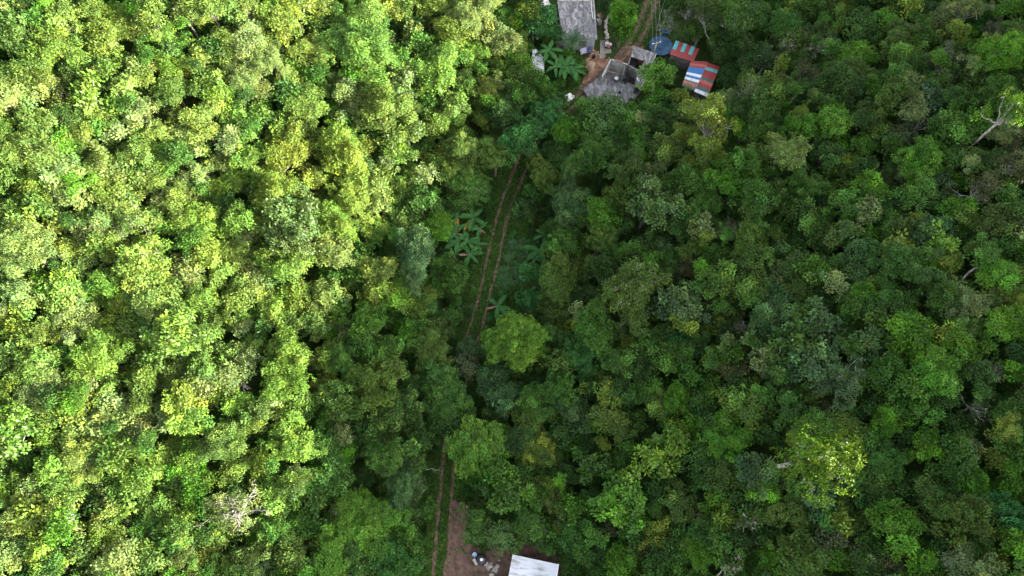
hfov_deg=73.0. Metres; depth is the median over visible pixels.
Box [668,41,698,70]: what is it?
tin shed
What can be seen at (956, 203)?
bushy tree
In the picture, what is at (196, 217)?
bushy tree
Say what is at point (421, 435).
bushy tree
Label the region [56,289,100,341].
fine leaved tree
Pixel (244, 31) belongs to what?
fine leaved tree
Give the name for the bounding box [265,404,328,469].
bushy tree
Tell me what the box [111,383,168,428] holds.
open crowned tree
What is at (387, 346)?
bushy tree
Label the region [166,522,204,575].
fine leaved tree
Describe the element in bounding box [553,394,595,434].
fine leaved tree
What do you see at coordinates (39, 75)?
fine leaved tree
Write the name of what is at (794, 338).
leaved tree
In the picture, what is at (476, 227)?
banana plant
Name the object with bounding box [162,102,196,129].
leaved tree
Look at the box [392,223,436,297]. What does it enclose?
fine leaved tree
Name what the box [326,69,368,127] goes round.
fine leaved tree
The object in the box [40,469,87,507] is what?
bushy tree
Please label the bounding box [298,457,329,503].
bushy tree
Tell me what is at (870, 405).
bushy tree
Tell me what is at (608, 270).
bushy tree
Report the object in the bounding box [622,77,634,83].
debris
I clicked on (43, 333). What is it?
bushy tree
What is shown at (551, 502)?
open crowned tree
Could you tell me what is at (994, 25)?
fine leaved tree
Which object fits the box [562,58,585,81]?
banana plant
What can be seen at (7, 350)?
bushy tree
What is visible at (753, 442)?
bushy tree
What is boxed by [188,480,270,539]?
sparse tree
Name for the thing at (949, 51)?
open crowned tree
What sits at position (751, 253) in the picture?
bushy tree
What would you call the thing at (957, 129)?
bushy tree
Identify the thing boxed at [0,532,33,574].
bushy tree
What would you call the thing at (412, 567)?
bushy tree
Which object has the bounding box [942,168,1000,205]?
open crowned tree
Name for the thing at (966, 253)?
leaved tree
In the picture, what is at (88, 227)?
fine leaved tree
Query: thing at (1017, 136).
open crowned tree
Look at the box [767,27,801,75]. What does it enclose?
sparse tree
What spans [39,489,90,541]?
open crowned tree
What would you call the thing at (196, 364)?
bushy tree
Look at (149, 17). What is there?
bushy tree
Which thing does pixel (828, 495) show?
leaved tree
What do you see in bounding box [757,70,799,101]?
bushy tree
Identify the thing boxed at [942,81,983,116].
bushy tree
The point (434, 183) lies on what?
dome tree
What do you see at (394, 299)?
bushy tree
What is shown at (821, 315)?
leaved tree
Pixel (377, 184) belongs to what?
bushy tree
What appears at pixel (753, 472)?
bushy tree
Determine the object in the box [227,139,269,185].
bushy tree
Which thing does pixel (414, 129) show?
leaved tree
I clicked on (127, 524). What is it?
sparse tree
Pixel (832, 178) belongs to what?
umbrella tree
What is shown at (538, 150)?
banana plant
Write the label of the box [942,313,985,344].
bushy tree
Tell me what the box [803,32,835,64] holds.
sparse tree
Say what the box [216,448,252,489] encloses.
bushy tree
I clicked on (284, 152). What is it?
bushy tree
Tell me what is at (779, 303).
bushy tree
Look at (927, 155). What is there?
fine leaved tree
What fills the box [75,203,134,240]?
fine leaved tree
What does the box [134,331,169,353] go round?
bushy tree
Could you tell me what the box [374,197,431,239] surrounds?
bushy tree
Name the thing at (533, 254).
banana plant
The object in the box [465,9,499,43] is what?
fine leaved tree
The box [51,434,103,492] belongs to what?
fine leaved tree
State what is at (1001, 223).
fine leaved tree
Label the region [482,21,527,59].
bushy tree
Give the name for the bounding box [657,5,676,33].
grey rubble yard
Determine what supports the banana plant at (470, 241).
on the ground at (704, 52)
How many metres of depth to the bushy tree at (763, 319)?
82.28 m
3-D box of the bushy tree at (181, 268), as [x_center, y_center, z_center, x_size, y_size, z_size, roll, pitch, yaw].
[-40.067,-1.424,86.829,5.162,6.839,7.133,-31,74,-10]
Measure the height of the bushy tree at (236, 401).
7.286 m
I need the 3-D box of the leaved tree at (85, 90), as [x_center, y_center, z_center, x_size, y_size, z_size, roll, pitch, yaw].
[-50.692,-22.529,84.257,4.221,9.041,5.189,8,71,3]
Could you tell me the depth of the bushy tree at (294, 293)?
88.17 m
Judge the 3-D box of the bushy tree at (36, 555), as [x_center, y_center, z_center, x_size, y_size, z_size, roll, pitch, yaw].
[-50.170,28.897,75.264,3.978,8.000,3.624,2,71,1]
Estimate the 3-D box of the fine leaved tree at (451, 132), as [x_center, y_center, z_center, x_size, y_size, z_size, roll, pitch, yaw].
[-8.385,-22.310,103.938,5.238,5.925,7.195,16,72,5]
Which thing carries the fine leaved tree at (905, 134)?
on the ground at (704, 52)
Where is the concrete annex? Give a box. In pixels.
[556,23,563,48]
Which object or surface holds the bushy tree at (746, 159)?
on the ground at (704, 52)
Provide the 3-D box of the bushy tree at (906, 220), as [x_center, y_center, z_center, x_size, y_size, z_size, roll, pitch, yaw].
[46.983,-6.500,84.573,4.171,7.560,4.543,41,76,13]
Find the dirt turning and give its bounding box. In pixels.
[622,44,644,60]
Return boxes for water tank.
[476,554,486,564]
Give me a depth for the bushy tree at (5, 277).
78.98 m
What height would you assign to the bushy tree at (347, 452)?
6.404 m
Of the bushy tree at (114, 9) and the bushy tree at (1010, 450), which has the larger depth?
the bushy tree at (114, 9)
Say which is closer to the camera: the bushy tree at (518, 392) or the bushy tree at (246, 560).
the bushy tree at (246, 560)
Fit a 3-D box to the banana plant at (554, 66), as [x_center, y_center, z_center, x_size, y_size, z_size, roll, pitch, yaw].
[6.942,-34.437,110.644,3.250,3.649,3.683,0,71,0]
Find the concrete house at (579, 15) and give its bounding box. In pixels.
[557,0,596,49]
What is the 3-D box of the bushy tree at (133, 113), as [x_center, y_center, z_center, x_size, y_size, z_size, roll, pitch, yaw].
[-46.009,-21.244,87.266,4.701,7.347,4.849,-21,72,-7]
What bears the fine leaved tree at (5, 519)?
on the ground at (704, 52)
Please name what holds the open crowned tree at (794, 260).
on the ground at (704, 52)
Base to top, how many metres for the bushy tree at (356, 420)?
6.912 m
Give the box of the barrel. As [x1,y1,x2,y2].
[596,18,601,25]
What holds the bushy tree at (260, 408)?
on the ground at (704, 52)
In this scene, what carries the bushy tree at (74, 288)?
on the ground at (704, 52)
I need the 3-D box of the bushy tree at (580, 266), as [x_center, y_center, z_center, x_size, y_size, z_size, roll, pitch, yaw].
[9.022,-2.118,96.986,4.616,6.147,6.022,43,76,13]
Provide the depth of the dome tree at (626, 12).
106.85 m
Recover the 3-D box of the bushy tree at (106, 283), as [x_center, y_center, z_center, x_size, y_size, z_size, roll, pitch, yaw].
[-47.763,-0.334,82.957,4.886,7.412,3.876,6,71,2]
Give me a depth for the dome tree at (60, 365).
80.00 m
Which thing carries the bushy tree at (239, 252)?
on the ground at (704, 52)
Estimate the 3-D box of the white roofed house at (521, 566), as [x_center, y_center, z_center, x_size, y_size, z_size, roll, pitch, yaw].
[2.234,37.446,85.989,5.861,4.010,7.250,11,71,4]
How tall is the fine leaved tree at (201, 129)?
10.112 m
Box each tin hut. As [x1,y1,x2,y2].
[532,49,543,71]
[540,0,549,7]
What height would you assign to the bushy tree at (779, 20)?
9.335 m
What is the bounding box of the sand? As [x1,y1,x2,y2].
[588,61,594,69]
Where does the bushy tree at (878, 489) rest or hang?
on the ground at (704, 52)
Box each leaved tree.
[0,0,27,34]
[0,205,38,231]
[0,218,70,278]
[0,312,27,330]
[0,401,40,452]
[0,418,43,464]
[0,492,43,546]
[10,129,72,178]
[10,358,77,416]
[18,53,63,95]
[27,213,41,226]
[28,26,91,70]
[36,210,72,237]
[38,250,77,300]
[42,93,78,127]
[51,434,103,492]
[52,47,87,85]
[56,112,102,150]
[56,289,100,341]
[57,398,95,429]
[68,68,109,113]
[70,212,126,262]
[74,0,103,24]
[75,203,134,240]
[78,388,138,440]
[84,309,124,347]
[87,472,129,507]
[106,47,133,71]
[111,13,146,44]
[120,351,177,413]
[129,165,168,203]
[138,306,215,360]
[155,180,199,224]
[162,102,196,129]
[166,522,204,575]
[168,0,204,37]
[170,96,225,156]
[182,416,248,463]
[193,58,230,82]
[199,149,232,176]
[221,56,274,106]
[231,18,269,65]
[243,102,287,138]
[249,36,292,78]
[258,182,320,260]
[294,486,328,527]
[322,484,413,565]
[323,165,369,187]
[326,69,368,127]
[337,347,355,371]
[355,255,399,306]
[359,530,421,575]
[371,133,419,167]
[377,111,425,147]
[381,59,419,105]
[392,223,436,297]
[400,20,424,53]
[414,324,456,367]
[416,372,473,425]
[432,90,470,130]
[436,117,473,150]
[436,127,483,179]
[444,0,503,40]
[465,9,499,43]
[470,134,519,176]
[473,457,514,498]
[480,466,521,514]
[481,93,525,133]
[509,466,560,514]
[518,15,553,43]
[518,422,561,468]
[535,1,558,33]
[550,172,593,227]
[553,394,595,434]
[571,446,612,486]
[583,90,645,145]
[585,220,620,268]
[587,468,652,534]
[618,432,685,488]
[625,173,690,230]
[631,534,653,568]
[634,510,675,550]
[635,57,678,93]
[638,84,671,106]
[646,280,717,328]
[653,414,691,457]
[658,473,712,528]
[663,121,701,152]
[670,254,704,280]
[675,234,716,258]
[677,529,729,574]
[696,475,743,515]
[703,375,724,408]
[712,216,741,246]
[716,359,751,381]
[739,332,781,381]
[764,318,823,379]
[773,334,854,393]
[783,295,843,344]
[801,18,839,48]
[801,477,848,524]
[806,399,830,419]
[810,320,857,355]
[823,218,865,251]
[856,277,921,323]
[878,159,917,186]
[881,121,919,162]
[891,135,959,190]
[907,474,960,538]
[911,80,949,124]
[919,219,965,274]
[938,285,995,323]
[954,202,1021,258]
[959,236,981,260]
[974,259,1023,291]
[979,16,1007,37]
[1008,211,1023,238]
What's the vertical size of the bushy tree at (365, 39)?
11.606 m
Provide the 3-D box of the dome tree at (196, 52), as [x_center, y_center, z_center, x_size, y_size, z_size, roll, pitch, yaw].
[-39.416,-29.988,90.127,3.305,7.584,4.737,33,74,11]
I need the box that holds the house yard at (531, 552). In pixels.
[511,540,564,575]
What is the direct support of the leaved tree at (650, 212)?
on the ground at (704, 52)
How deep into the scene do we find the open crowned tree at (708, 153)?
92.38 m
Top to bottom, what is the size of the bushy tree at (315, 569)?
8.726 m
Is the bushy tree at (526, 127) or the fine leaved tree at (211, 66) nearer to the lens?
the fine leaved tree at (211, 66)
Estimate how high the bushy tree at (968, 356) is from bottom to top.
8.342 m
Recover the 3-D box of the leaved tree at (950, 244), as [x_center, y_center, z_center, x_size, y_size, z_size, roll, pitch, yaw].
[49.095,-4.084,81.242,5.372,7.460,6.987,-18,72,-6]
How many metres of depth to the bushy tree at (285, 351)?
83.13 m
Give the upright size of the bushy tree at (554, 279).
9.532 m
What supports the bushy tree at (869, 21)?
on the ground at (704, 52)
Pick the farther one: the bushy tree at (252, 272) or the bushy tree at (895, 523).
the bushy tree at (252, 272)
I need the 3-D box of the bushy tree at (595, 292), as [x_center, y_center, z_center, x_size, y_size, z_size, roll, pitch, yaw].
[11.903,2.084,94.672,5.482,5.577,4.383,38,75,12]
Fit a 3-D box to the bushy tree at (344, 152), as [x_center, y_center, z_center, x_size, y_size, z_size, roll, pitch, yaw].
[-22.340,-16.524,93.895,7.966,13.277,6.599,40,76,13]
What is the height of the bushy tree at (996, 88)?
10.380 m
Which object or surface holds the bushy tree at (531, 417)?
on the ground at (704, 52)
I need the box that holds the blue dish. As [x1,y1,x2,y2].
[649,35,672,55]
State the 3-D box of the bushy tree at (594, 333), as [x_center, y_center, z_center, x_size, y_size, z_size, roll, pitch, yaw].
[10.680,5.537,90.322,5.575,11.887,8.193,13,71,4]
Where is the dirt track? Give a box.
[432,0,659,575]
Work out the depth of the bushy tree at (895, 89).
87.93 m
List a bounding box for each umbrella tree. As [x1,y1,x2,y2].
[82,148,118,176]
[359,434,426,476]
[382,458,429,513]
[393,317,421,340]
[441,165,493,213]
[750,131,814,176]
[790,57,822,102]
[819,168,842,185]
[823,40,879,74]
[849,74,869,98]
[884,309,938,355]
[968,28,1023,84]
[980,63,1023,100]
[984,302,1023,342]
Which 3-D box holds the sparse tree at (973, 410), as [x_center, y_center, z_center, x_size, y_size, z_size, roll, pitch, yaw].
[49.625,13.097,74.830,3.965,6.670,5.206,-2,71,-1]
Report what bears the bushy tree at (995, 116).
on the ground at (704, 52)
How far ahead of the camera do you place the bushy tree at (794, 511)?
75.29 m
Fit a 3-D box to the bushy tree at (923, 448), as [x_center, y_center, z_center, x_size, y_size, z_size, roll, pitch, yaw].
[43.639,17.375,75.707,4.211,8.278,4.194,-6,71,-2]
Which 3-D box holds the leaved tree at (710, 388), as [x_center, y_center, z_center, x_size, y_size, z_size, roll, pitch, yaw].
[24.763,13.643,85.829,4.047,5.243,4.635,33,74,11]
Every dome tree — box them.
[55,351,69,371]
[78,10,130,60]
[185,36,214,64]
[207,26,242,65]
[338,0,359,15]
[357,0,382,11]
[419,211,452,241]
[427,177,440,190]
[442,414,515,478]
[480,309,551,375]
[549,113,579,145]
[608,0,637,45]
[610,20,635,51]
[673,363,687,378]
[795,102,854,142]
[847,540,886,575]
[859,222,882,242]
[882,0,907,24]
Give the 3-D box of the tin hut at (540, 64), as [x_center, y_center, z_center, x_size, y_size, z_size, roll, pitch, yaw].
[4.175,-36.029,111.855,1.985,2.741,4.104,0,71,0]
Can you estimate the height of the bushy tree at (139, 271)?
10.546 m
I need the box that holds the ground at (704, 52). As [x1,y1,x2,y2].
[0,0,1023,575]
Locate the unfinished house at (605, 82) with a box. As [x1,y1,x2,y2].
[582,46,656,104]
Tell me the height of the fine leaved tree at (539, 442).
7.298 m
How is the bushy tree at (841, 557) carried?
on the ground at (704, 52)
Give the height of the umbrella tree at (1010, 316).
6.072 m
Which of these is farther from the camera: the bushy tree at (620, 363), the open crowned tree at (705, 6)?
the open crowned tree at (705, 6)
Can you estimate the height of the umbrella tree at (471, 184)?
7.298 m
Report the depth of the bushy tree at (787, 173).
90.95 m
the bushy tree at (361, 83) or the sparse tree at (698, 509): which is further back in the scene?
the bushy tree at (361, 83)
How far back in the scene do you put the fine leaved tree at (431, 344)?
91.71 m
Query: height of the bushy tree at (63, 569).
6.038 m
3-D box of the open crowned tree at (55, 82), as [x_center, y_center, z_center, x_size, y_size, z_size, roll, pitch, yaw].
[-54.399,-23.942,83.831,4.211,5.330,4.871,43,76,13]
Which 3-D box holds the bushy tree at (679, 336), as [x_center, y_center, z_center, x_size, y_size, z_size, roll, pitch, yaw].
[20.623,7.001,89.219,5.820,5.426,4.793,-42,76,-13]
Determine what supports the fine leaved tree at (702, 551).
on the ground at (704, 52)
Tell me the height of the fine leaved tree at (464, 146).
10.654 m
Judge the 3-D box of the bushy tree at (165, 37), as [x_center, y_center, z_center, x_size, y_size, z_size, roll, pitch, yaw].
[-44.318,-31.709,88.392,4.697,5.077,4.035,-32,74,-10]
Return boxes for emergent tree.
[766,412,867,511]
[963,86,1023,150]
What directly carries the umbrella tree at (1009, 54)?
on the ground at (704, 52)
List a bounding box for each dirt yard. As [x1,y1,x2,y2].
[443,499,511,575]
[582,50,609,83]
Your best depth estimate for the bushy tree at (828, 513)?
73.79 m
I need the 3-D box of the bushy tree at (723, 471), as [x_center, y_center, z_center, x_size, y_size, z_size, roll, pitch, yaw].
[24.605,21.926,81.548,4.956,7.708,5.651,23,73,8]
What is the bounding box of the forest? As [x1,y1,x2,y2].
[0,0,1023,575]
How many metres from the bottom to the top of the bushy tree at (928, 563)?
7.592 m
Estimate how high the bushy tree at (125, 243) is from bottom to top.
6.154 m
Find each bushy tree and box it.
[0,7,38,60]
[0,128,48,179]
[0,258,34,293]
[0,273,47,312]
[0,339,19,388]
[0,386,30,411]
[0,466,36,498]
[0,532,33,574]
[5,343,64,385]
[6,163,57,201]
[12,105,58,137]
[14,316,63,354]
[21,537,59,571]
[25,447,73,494]
[27,548,74,575]
[28,513,69,542]
[37,151,87,195]
[39,0,85,37]
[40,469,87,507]
[41,271,86,316]
[47,233,84,259]
[51,177,95,211]
[51,371,98,407]
[54,417,93,452]
[59,250,97,291]
[59,533,98,565]
[60,325,135,383]
[82,173,125,207]
[84,533,143,575]
[85,265,125,298]
[85,514,127,556]
[91,492,121,531]
[92,373,120,406]
[93,0,131,24]
[95,446,166,498]
[100,238,138,273]
[100,285,133,314]
[110,73,147,114]
[111,432,155,464]
[112,244,169,293]
[116,131,159,168]
[119,279,180,316]
[120,91,160,134]
[123,408,158,445]
[126,480,179,534]
[126,545,173,575]
[128,0,172,40]
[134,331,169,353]
[135,516,164,551]
[139,439,179,477]
[143,20,176,53]
[148,69,200,110]
[148,133,183,175]
[150,50,188,78]
[155,505,203,552]
[156,352,190,392]
[160,372,211,418]
[163,395,215,435]
[167,248,216,294]
[173,434,204,481]
[175,198,229,242]
[177,0,237,31]
[178,281,221,314]
[181,344,226,386]
[182,232,229,272]
[197,83,236,118]
[201,167,243,205]
[210,340,252,371]
[211,230,265,270]
[214,198,265,239]
[216,104,253,146]
[216,298,258,332]
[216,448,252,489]
[220,388,257,416]
[221,272,258,328]
[223,0,263,26]
[225,534,272,575]
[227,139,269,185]
[227,408,266,434]
[232,260,273,295]
[237,396,282,433]
[249,278,284,306]
[249,538,282,575]
[250,169,306,215]
[250,205,282,241]
[250,500,287,543]
[251,465,300,518]
[252,295,289,330]
[253,241,317,286]
[256,0,301,47]
[256,158,287,178]
[259,361,316,409]
[260,324,329,386]
[262,119,315,181]
[264,530,317,571]
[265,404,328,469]
[268,112,321,158]
[275,275,314,316]
[279,388,316,417]
[282,31,336,67]
[282,80,330,127]
[283,500,320,540]
[294,162,331,190]
[294,217,364,275]
[294,549,351,575]
[298,298,337,330]
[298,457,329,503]
[304,277,352,313]
[305,336,344,375]
[306,516,372,575]
[311,198,359,243]
[313,64,346,96]
[313,444,355,499]
[314,120,369,182]
[316,0,403,91]
[321,375,363,426]
[322,124,356,144]
[324,166,373,224]
[325,252,363,284]
[329,436,357,471]
[336,302,387,345]
[341,363,410,418]
[347,60,384,89]
[348,416,389,449]
[349,411,377,445]
[351,212,390,244]
[355,276,397,312]
[356,80,417,143]
[357,175,393,213]
[362,350,406,381]
[364,386,425,436]
[366,334,404,363]
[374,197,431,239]
[376,275,411,311]
[380,0,412,31]
[384,539,427,575]
[385,495,423,535]
[389,520,422,553]
[393,371,428,398]
[396,281,436,317]
[399,182,443,220]
[403,416,442,451]
[407,38,468,104]
[410,0,455,33]
[428,15,474,61]
[436,260,474,293]
[449,395,476,429]
[455,31,491,71]
[474,361,511,399]
[480,376,521,419]
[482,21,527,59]
[496,124,537,169]
[502,43,539,78]
[504,78,536,117]
[507,382,534,414]
[508,61,544,89]
[510,112,550,140]
[510,390,548,444]
[525,92,565,128]
[525,151,560,194]
[535,293,574,335]
[536,368,582,424]
[538,251,580,308]
[539,226,583,266]
[550,460,589,494]
[553,516,598,554]
[559,334,598,382]
[567,252,594,290]
[573,96,603,128]
[574,297,617,356]
[574,487,610,522]
[577,131,620,172]
[578,194,624,233]
[583,252,622,286]
[584,285,618,314]
[587,536,618,570]
[596,347,636,381]
[598,373,638,407]
[601,178,639,215]
[603,540,639,575]
[604,145,651,192]
[606,108,649,141]
[607,448,642,479]
[624,230,654,270]
[627,376,664,410]
[642,340,686,375]
[648,131,692,174]
[657,379,690,416]
[660,318,693,355]
[662,159,703,202]
[667,208,701,242]
[687,512,729,549]
[690,258,745,303]
[696,155,750,200]
[696,240,740,271]
[696,422,752,469]
[702,281,744,323]
[702,454,745,498]
[710,21,754,69]
[712,42,744,65]
[715,382,775,434]
[717,144,769,184]
[727,177,783,219]
[728,85,780,145]
[728,216,768,255]
[730,242,775,277]
[733,119,773,152]
[733,452,777,503]
[734,257,775,305]
[735,417,765,444]
[745,0,775,15]
[747,300,789,340]
[750,480,817,529]
[752,542,796,575]
[753,7,805,48]
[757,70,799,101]
[762,282,802,325]
[765,0,788,17]
[766,467,795,494]
[767,369,800,399]
[767,385,807,434]
[771,445,815,480]
[773,154,819,184]
[775,528,833,575]
[778,112,817,143]
[784,162,832,214]
[794,195,830,238]
[801,251,838,286]
[802,525,851,555]
[806,133,847,178]
[807,497,844,533]
[808,540,850,571]
[814,58,860,108]
[820,187,875,226]
[832,500,882,547]
[833,458,870,495]
[834,235,889,277]
[838,156,885,188]
[838,252,873,287]
[842,5,887,45]
[845,167,898,205]
[845,278,883,317]
[846,324,888,379]
[848,96,884,131]
[852,466,907,510]
[854,387,894,419]
[856,434,910,484]
[859,347,910,401]
[862,114,893,142]
[862,194,904,226]
[864,494,928,563]
[866,240,931,299]
[867,404,913,438]
[870,17,922,66]
[874,73,925,118]
[877,331,922,362]
[884,212,918,242]
[885,40,927,81]
[894,384,945,430]
[899,540,943,575]
[900,425,947,464]
[903,211,955,252]
[908,342,963,402]
[910,23,947,62]
[911,250,950,287]
[914,278,963,312]
[921,446,978,495]
[925,4,961,40]
[926,319,982,371]
[927,109,982,146]
[928,492,1003,545]
[934,195,980,232]
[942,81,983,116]
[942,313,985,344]
[943,137,989,184]
[948,466,1002,502]
[968,74,1023,113]
[982,488,1023,533]
[983,393,1023,436]
[983,425,1023,472]
[989,180,1023,210]
[991,108,1022,131]
[993,0,1023,22]
[996,524,1023,564]
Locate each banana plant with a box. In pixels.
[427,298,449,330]
[444,233,468,254]
[444,247,461,260]
[445,223,465,244]
[448,208,471,230]
[449,218,459,232]
[458,206,485,230]
[458,244,483,266]
[459,230,480,248]
[467,222,487,235]
[469,235,488,250]
[486,295,510,320]
[523,238,551,262]
[530,145,543,152]
[531,254,540,262]
[533,225,552,241]
[535,40,562,61]
[546,58,563,76]
[551,54,577,79]
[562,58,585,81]
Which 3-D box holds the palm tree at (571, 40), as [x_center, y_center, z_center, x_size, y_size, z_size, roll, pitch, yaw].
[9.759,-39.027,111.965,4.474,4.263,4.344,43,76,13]
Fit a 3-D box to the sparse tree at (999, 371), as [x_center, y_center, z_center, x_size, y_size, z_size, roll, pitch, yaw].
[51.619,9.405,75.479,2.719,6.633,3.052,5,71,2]
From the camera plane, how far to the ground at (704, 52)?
91.51 m
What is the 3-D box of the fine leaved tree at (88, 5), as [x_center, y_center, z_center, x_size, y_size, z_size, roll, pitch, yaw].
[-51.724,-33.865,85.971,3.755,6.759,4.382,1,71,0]
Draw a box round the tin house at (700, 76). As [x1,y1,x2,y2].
[682,61,719,100]
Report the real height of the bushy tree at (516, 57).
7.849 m
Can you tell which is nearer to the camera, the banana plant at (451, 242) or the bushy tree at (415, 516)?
the bushy tree at (415, 516)
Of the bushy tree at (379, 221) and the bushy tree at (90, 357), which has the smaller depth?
the bushy tree at (90, 357)
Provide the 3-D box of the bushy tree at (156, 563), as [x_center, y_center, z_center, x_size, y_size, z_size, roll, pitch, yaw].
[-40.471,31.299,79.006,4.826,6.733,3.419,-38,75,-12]
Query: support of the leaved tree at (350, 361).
on the ground at (704, 52)
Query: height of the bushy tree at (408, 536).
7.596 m
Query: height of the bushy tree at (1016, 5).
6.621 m
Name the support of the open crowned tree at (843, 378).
on the ground at (704, 52)
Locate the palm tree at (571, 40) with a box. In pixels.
[560,28,587,53]
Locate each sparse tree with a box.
[110,507,135,534]
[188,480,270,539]
[675,0,697,35]
[682,496,710,523]
[714,549,743,575]
[721,306,751,341]
[726,506,770,551]
[730,66,766,113]
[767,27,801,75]
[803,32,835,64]
[904,109,938,132]
[956,385,996,430]
[971,358,1006,383]
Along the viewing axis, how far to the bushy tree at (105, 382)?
79.24 m
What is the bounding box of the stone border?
[604,14,608,39]
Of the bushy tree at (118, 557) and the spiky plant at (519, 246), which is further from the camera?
the spiky plant at (519, 246)
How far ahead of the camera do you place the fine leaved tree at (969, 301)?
75.43 m
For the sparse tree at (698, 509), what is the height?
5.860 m
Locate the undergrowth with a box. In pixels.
[0,0,1023,575]
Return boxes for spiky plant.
[503,254,513,265]
[510,236,517,247]
[513,243,524,251]
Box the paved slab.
[600,40,611,53]
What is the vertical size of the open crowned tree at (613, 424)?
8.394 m
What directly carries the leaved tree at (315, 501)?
on the ground at (704, 52)
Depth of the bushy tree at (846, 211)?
85.03 m
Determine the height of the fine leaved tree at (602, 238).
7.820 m
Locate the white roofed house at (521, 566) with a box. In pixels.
[509,555,558,575]
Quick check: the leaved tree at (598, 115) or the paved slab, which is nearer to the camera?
the leaved tree at (598, 115)
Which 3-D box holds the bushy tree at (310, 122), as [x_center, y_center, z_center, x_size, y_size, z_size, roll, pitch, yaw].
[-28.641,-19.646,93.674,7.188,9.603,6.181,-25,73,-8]
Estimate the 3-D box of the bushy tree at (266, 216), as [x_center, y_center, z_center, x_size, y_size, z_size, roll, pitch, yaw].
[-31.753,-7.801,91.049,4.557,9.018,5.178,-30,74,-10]
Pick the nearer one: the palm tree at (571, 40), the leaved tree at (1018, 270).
the leaved tree at (1018, 270)
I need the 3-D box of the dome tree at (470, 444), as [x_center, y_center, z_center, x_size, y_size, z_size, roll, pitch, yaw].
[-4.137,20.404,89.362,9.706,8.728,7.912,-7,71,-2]
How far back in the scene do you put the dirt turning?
113.92 m
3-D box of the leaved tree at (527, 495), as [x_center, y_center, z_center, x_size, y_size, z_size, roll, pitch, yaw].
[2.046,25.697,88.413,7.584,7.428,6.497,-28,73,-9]
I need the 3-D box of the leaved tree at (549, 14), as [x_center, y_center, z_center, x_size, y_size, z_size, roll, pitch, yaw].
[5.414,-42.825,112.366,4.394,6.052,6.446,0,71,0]
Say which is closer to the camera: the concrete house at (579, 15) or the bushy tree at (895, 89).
the bushy tree at (895, 89)
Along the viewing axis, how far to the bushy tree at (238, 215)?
85.71 m
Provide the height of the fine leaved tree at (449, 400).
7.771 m
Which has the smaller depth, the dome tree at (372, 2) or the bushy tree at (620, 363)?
the bushy tree at (620, 363)
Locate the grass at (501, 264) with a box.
[416,0,680,575]
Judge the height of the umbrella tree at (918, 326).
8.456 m
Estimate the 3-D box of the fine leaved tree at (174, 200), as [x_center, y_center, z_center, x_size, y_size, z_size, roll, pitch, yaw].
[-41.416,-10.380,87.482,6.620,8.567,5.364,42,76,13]
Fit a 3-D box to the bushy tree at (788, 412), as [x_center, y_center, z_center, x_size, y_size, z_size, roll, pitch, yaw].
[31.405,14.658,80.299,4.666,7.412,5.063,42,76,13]
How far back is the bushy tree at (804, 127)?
89.92 m
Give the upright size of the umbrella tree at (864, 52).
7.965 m
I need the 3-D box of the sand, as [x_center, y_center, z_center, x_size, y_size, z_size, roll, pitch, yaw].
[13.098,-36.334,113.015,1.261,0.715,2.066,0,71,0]
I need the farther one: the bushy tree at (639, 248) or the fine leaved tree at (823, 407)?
the bushy tree at (639, 248)
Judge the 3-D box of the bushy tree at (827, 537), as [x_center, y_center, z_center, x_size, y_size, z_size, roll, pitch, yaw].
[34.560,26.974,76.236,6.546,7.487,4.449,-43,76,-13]
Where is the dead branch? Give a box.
[961,267,982,279]
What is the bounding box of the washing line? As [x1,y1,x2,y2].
[578,44,593,54]
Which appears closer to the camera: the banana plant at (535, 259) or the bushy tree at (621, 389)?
the bushy tree at (621, 389)
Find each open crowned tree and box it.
[0,67,48,116]
[39,67,74,100]
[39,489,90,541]
[59,316,89,348]
[97,190,164,239]
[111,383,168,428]
[128,230,172,269]
[179,160,224,185]
[198,341,257,415]
[276,0,311,37]
[324,329,351,355]
[416,353,466,394]
[454,503,500,544]
[469,517,517,557]
[471,69,504,108]
[507,523,533,554]
[511,498,556,541]
[534,473,571,533]
[553,146,595,187]
[586,393,645,448]
[597,256,672,313]
[612,290,652,340]
[677,92,741,158]
[684,0,727,51]
[687,132,727,184]
[703,0,767,57]
[735,39,788,75]
[774,238,817,291]
[816,353,865,412]
[910,537,983,575]
[924,40,967,84]
[939,0,996,29]
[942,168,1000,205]
[953,427,987,468]
[981,283,1018,305]
[982,147,1023,183]
[993,123,1023,158]
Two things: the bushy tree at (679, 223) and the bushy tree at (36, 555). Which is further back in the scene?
the bushy tree at (679, 223)
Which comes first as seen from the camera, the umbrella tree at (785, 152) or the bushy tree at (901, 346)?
the bushy tree at (901, 346)
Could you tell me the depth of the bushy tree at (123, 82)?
83.57 m
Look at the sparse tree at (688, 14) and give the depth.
109.23 m
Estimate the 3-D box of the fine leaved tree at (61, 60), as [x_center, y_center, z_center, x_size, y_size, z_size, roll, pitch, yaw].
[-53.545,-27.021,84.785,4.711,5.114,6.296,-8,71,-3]
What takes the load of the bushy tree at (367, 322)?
on the ground at (704, 52)
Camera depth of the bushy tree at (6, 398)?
76.31 m
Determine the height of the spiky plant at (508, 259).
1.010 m
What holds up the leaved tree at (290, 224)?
on the ground at (704, 52)
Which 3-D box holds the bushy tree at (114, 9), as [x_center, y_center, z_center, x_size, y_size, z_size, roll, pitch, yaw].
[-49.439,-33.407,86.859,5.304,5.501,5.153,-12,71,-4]
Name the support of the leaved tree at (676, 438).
on the ground at (704, 52)
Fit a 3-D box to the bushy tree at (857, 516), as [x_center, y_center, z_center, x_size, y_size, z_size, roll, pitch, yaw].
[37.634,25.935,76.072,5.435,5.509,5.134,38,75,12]
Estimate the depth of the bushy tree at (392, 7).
99.87 m
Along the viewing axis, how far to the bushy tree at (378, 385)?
84.82 m

